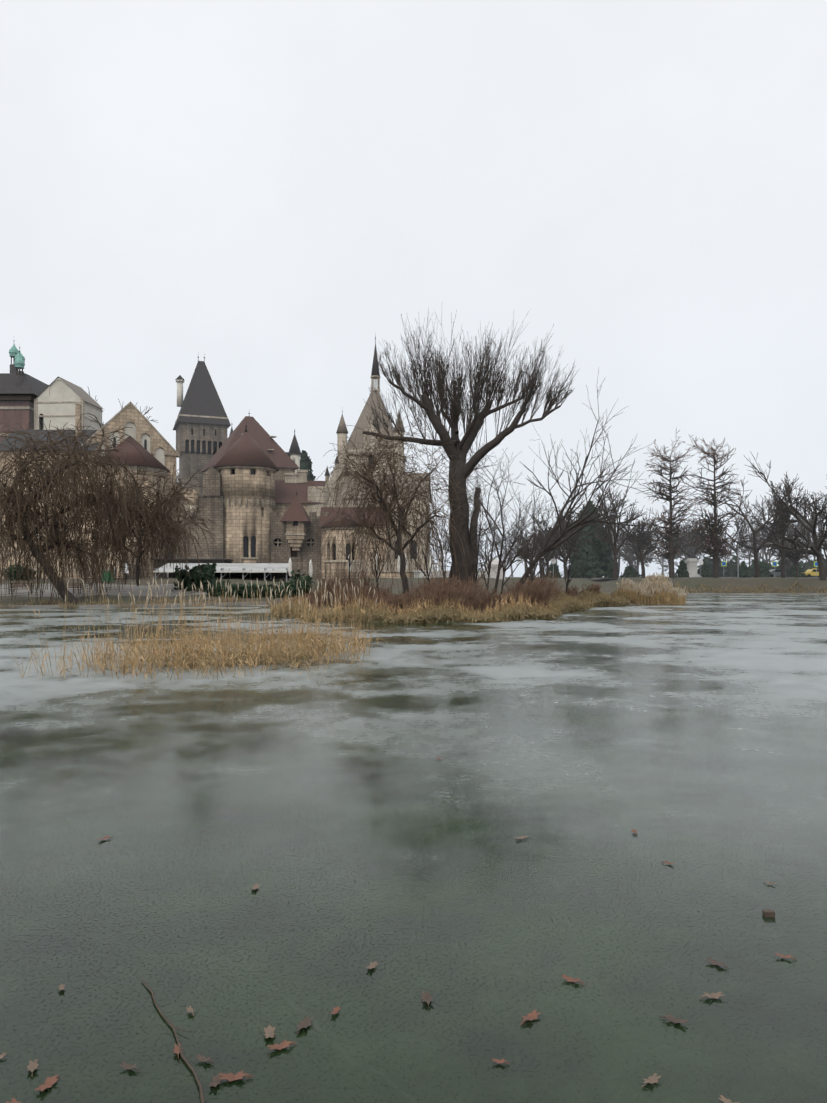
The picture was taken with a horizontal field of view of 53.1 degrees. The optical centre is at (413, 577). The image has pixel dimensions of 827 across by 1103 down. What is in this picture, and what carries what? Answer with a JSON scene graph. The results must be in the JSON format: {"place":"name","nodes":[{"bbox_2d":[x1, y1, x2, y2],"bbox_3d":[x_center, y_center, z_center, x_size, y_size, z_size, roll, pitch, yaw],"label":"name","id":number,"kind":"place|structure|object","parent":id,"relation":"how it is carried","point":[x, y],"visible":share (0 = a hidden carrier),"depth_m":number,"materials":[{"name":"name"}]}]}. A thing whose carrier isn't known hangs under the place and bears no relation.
{"place":"outdoors","nodes":[
{"label":"outdoors","id":0,"kind":"place"},
{"bbox_2d":[0,401,33,442],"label":"building wall","id":1,"kind":"structure","parent":0,"point":[13,417],"depth_m":117.05,"materials":[{"name":"brick"}]},
{"bbox_2d":[0,344,48,435],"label":"roof","id":2,"kind":"structure","parent":1,"relation":"on","point":[16,384],"depth_m":116.91,"materials":[{"name":"stone"}]},
{"bbox_2d":[36,377,101,429],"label":"building","id":3,"kind":"structure","parent":0,"point":[56,408],"depth_m":116.33,"materials":[{"name":"stone"}]},
{"bbox_2d":[34,376,102,429],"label":"trim","id":4,"kind":"structure","parent":3,"relation":"on","point":[59,387],"depth_m":116.42,"materials":[{"name":"stone"}]},
{"bbox_2d":[0,583,282,596],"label":"embankment wall","id":5,"kind":"structure","parent":0,"point":[137,590],"depth_m":67.42,"materials":[{"name":"grey stone"}]},
{"bbox_2d":[9,583,81,593],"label":"benches","id":6,"kind":"object","parent":5,"relation":"on","point":[32,585],"visible":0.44,"depth_m":63.59,"materials":[{"name":"brown wood"}]},
{"bbox_2d":[37,534,135,583],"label":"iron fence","id":7,"kind":"object","parent":5,"relation":"on","point":[127,571],"visible":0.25,"depth_m":80.28,"materials":[{"name":"black metal"}]},
{"bbox_2d":[173,357,232,495],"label":"tower","id":8,"kind":"structure","parent":0,"point":[201,403],"depth_m":122.69,"materials":[{"name":"grey stone"}]},
{"bbox_2d":[176,422,226,457],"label":"tower parapet","id":9,"kind":"structure","parent":8,"relation":"on","point":[183,431],"depth_m":122.14,"materials":[{"name":"stone"}]},
{"bbox_2d":[201,413,298,471],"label":"gable roof","id":10,"kind":"structure","parent":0,"point":[275,452],"depth_m":111.45,"materials":[{"name":"brown tile"}]},
{"bbox_2d":[271,516,321,577],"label":"castle wall","id":11,"kind":"structure","parent":0,"point":[281,553],"depth_m":99.13,"materials":[{"name":"grey stone"}]},
{"bbox_2d":[286,521,305,533],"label":"castle oriel","id":12,"kind":"object","parent":11,"relation":"attached to","point":[292,528],"visible":0.46,"depth_m":97.54,"materials":[{"name":"beige stone"}]},
{"bbox_2d":[274,470,329,502],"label":"roof","id":13,"kind":"structure","parent":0,"point":[287,487],"depth_m":104.02,"materials":[{"name":"brown tile"}]},
{"bbox_2d":[290,455,299,479],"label":"castle turret","id":14,"kind":"object","parent":13,"relation":"on","point":[295,459],"visible":0.23,"depth_m":115.60,"materials":[{"name":"stone"}]},
{"bbox_2d":[286,430,300,456],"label":"turret roof","id":15,"kind":"structure","parent":14,"relation":"on","point":[294,449],"depth_m":115.62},
{"bbox_2d":[308,486,341,515],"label":"wall","id":16,"kind":"structure","parent":0,"point":[314,494],"depth_m":102.11,"materials":[{"name":"beige stone"}]},
{"bbox_2d":[324,456,348,493],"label":"castle stepped gable","id":17,"kind":"structure","parent":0,"point":[335,474],"depth_m":102.08,"materials":[{"name":"beige stone"}]},
{"bbox_2d":[336,332,406,476],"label":"castle gothic tower","id":18,"kind":"structure","parent":0,"point":[361,423],"depth_m":105.08,"materials":[{"name":"beige stone"}]},
{"bbox_2d":[0,594,826,1102],"bbox_3d":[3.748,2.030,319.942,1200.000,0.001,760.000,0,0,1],"label":"frozen lake","id":19,"kind":"structure","parent":0,"point":[346,820],"depth_m":5.91,"materials":[{"name":"grey ice"}]},
{"bbox_2d":[2,614,383,679],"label":"reeds","id":20,"kind":"object","parent":19,"relation":"on","point":[298,646],"visible":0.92,"depth_m":18.99,"materials":[{"name":"beige plant"}]},
{"bbox_2d":[26,576,377,674],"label":"tall reeds","id":21,"kind":"object","parent":19,"relation":"on","point":[213,609],"visible":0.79,"depth_m":19.88,"materials":[{"name":"beige plant"}]},
{"bbox_2d":[205,465,294,479],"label":"wall","id":22,"kind":"structure","parent":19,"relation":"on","point":[279,474],"depth_m":110.63,"materials":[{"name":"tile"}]},
{"bbox_2d":[172,467,328,558],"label":"castle wall","id":23,"kind":"structure","parent":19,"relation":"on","point":[211,499],"depth_m":97.26,"materials":[{"name":"beige stone"}]},
{"bbox_2d":[273,503,307,516],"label":"wall","id":24,"kind":"structure","parent":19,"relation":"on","point":[280,508],"depth_m":101.78,"materials":[{"name":"beige stone"}]},
{"bbox_2d":[347,454,404,473],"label":"wall","id":25,"kind":"structure","parent":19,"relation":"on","point":[357,461],"depth_m":104.64,"materials":[{"name":"beige stone"}]},
{"bbox_2d":[340,473,437,577],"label":"castle gothic wing","id":26,"kind":"structure","parent":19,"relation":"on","point":[396,573],"depth_m":100.01,"materials":[{"name":"beige stone"}]},
{"bbox_2d":[0,757,795,1102],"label":"fallen leaves","id":27,"kind":"object","parent":19,"relation":"on","point":[218,1077],"visible":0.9,"depth_m":3.63,"materials":[{"name":"orange plant"}]},
{"bbox_2d":[0,577,826,621],"bbox_3d":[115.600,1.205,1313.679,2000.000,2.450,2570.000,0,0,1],"label":"shoreline bank","id":28,"kind":"structure","parent":0,"point":[608,585],"depth_m":84.26,"materials":[{"name":"brown soil"}]},
{"bbox_2d":[0,449,100,550],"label":"wall","id":29,"kind":"structure","parent":28,"relation":"on","point":[14,473],"depth_m":93.98,"materials":[{"name":"beige stone"}]},
{"bbox_2d":[0,404,139,578],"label":"castle south wing","id":30,"kind":"structure","parent":28,"relation":"on","point":[78,415],"depth_m":94.52,"materials":[{"name":"grey stone"}]},
{"bbox_2d":[0,413,163,604],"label":"willow tree","id":31,"kind":"object","parent":28,"relation":"on","point":[28,516],"visible":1,"depth_m":54.94,"materials":[{"name":"brown plant"}]},
{"bbox_2d":[102,571,114,582],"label":"waste bins","id":32,"kind":"object","parent":28,"relation":"on","point":[108,573],"visible":0.42,"depth_m":76.19,"materials":[{"name":"green metal"}]},
{"bbox_2d":[85,404,177,558],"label":"church nave","id":33,"kind":"structure","parent":28,"relation":"on","point":[130,413],"depth_m":97.82,"materials":[{"name":"stone"}]},
{"bbox_2d":[81,401,179,465],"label":"gabled building","id":34,"kind":"structure","parent":33,"relation":"on","point":[146,445],"depth_m":97.62,"materials":[{"name":"stone"}]},
{"bbox_2d":[0,595,263,608],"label":"shore reeds","id":35,"kind":"object","parent":28,"relation":"on","point":[104,601],"depth_m":55.19,"materials":[{"name":"brown plant"}]},
{"bbox_2d":[101,474,163,540],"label":"wall","id":36,"kind":"structure","parent":28,"relation":"on","point":[156,486],"depth_m":94.57,"materials":[{"name":"stone"}]},
{"bbox_2d":[97,436,169,577],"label":"round tower","id":37,"kind":"structure","parent":36,"relation":"on","point":[131,453],"depth_m":94.80,"materials":[{"name":"stone"}]},
{"bbox_2d":[88,388,177,480],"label":"trees","id":38,"kind":"object","parent":28,"relation":"on","point":[153,420],"visible":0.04,"depth_m":144.56,"materials":[{"name":"brown plant"}]},
{"bbox_2d":[72,451,217,591],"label":"willow tree","id":39,"kind":"object","parent":28,"relation":"on","point":[171,527],"visible":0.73,"depth_m":65.75,"materials":[{"name":"brown plant"}]},
{"bbox_2d":[2,562,313,597],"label":"ivy hedge","id":40,"kind":"object","parent":28,"relation":"on","point":[196,576],"visible":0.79,"depth_m":68.27,"materials":[{"name":"green plant"}]},
{"bbox_2d":[151,559,291,580],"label":"restaurant canopy","id":41,"kind":"object","parent":28,"relation":"on","point":[226,568],"visible":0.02,"depth_m":89.03,"materials":[{"name":"white fabric"}]},
{"bbox_2d":[224,499,272,562],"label":"round tower","id":42,"kind":"structure","parent":28,"relation":"on","point":[249,521],"depth_m":97.39,"materials":[{"name":"stone"}]},
{"bbox_2d":[217,468,274,497],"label":"tower wall","id":43,"kind":"structure","parent":42,"relation":"on","point":[244,481],"depth_m":97.16,"materials":[{"name":"beige stone"}]},
{"bbox_2d":[232,469,254,474],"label":"windows","id":44,"kind":"structure","parent":43,"relation":"in","point":[252,471],"depth_m":97.48,"materials":[{"name":"black glass"}]},
{"bbox_2d":[213,426,278,508],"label":"conical roof","id":45,"kind":"structure","parent":42,"relation":"on","point":[245,450],"depth_m":97.76,"materials":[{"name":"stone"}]},
{"bbox_2d":[242,536,257,558],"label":"window","id":46,"kind":"structure","parent":42,"relation":"in","point":[245,547],"depth_m":97.64,"materials":[{"name":"black glass"}]},
{"bbox_2d":[325,529,360,579],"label":"castle round bay","id":47,"kind":"object","parent":28,"relation":"on","point":[328,570],"visible":0.4,"depth_m":96.21,"materials":[{"name":"stone"}]},
{"bbox_2d":[319,507,388,578],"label":"castle round bay","id":48,"kind":"object","parent":28,"relation":"on","point":[330,522],"visible":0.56,"depth_m":98.04,"materials":[{"name":"stone"}]},
{"bbox_2d":[288,553,441,583],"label":"closed parasols","id":49,"kind":"object","parent":28,"relation":"on","point":[311,568],"visible":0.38,"depth_m":85.80,"materials":[{"name":"white fabric"}]},
{"bbox_2d":[342,498,429,570],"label":"castle wall","id":50,"kind":"structure","parent":28,"relation":"on","point":[393,539],"depth_m":99.79,"materials":[{"name":"beige stone"}]},
{"bbox_2d":[304,411,488,595],"bbox_3d":[-1.069,-3.711,46.633,10.561,11.957,12.109,0,0,1],"label":"bare tree","id":51,"kind":"object","parent":28,"relation":"on","point":[406,504],"visible":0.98,"depth_m":46.38,"materials":[{"name":"brown plant"}]},
{"bbox_2d":[280,592,551,616],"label":"tan reeds","id":52,"kind":"object","parent":28,"relation":"on","point":[521,600],"visible":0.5,"depth_m":39.77,"materials":[{"name":"brown plant"}]},
{"bbox_2d":[270,600,568,623],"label":"island reeds","id":53,"kind":"object","parent":28,"relation":"on","point":[437,615],"visible":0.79,"depth_m":38.07,"materials":[{"name":"brown plant"}]},
{"bbox_2d":[284,565,600,612],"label":"shrubs","id":54,"kind":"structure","parent":28,"relation":"on","point":[469,595],"depth_m":43.40,"materials":[{"name":"brown plant"}]},
{"bbox_2d":[334,459,598,594],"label":"bare shrubs","id":55,"kind":"object","parent":28,"relation":"on","point":[505,565],"visible":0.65,"depth_m":50.24,"materials":[{"name":"brown plant"}]},
{"bbox_2d":[363,307,578,587],"bbox_3d":[2.882,-7.037,47.842,10.918,17.729,8.195,0,0,-12],"label":"tree","id":56,"kind":"object","parent":28,"relation":"on","point":[461,467],"visible":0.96,"depth_m":47.33,"materials":[{"name":"brown plant"}]},
{"bbox_2d":[436,370,676,592],"bbox_3d":[9.895,-5.843,55.139,18.524,15.352,11.478,0,0,41],"label":"bare tree","id":57,"kind":"object","parent":28,"relation":"on","point":[576,523],"visible":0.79,"depth_m":53.75,"materials":[{"name":"brown plant"}]},
{"bbox_2d":[300,450,825,578],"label":"evergreen trees","id":58,"kind":"object","parent":28,"relation":"on","point":[598,560],"visible":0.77,"depth_m":120.64,"materials":[{"name":"green plant"}]},
{"bbox_2d":[547,587,639,616],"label":"island reeds","id":59,"kind":"object","parent":28,"relation":"on","point":[593,599],"visible":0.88,"depth_m":56.10,"materials":[{"name":"brown plant"}]},
{"bbox_2d":[430,483,826,576],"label":"trees","id":60,"kind":"object","parent":28,"relation":"on","point":[498,538],"visible":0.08,"depth_m":245.93,"materials":[{"name":"brown plant"}]},
{"bbox_2d":[616,572,688,604],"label":"tall reeds","id":61,"kind":"object","parent":28,"relation":"on","point":[653,589],"visible":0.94,"depth_m":62.62,"materials":[{"name":"beige plant"}]},
{"bbox_2d":[502,451,826,579],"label":"bare trees","id":62,"kind":"object","parent":28,"relation":"on","point":[776,534],"visible":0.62,"depth_m":107.09,"materials":[{"name":"brown plant"}]},
{"bbox_2d":[530,524,817,577],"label":"street lamps","id":63,"kind":"object","parent":28,"relation":"on","point":[724,563],"visible":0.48,"depth_m":121.45,"materials":[{"name":"grey metal"}]},
{"bbox_2d":[636,427,749,578],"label":"bald cypress trees","id":64,"kind":"object","parent":28,"relation":"on","point":[713,530],"visible":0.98,"depth_m":103.26,"materials":[{"name":"brown plant"}]},
{"bbox_2d":[685,545,701,576],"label":"statue","id":65,"kind":"object","parent":28,"relation":"on","point":[691,561],"visible":0.85,"depth_m":122.88,"materials":[{"name":"white stone"}]},
{"bbox_2d":[674,582,826,594],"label":"bank reeds","id":66,"kind":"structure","parent":28,"relation":"on","point":[677,585],"depth_m":99.26,"materials":[{"name":"brown plant"}]},
{"bbox_2d":[0,0,826,576],"label":"sky","id":67,"kind":"structure","parent":0,"point":[260,190],"materials":[{"name":"white"}]},
{"bbox_2d":[413,558,504,579],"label":"bridge pier","id":68,"kind":"structure","parent":0,"point":[494,562],"depth_m":91.52,"materials":[{"name":"white stone"}]},
{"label":"road","id":69,"kind":"structure","parent":0,"visible":0},
{"bbox_2d":[769,568,818,576],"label":"cars","id":70,"kind":"object","parent":69,"relation":"on","point":[810,572],"visible":0.19,"depth_m":133.60,"materials":[{"name":"yellow metal"}]}
]}

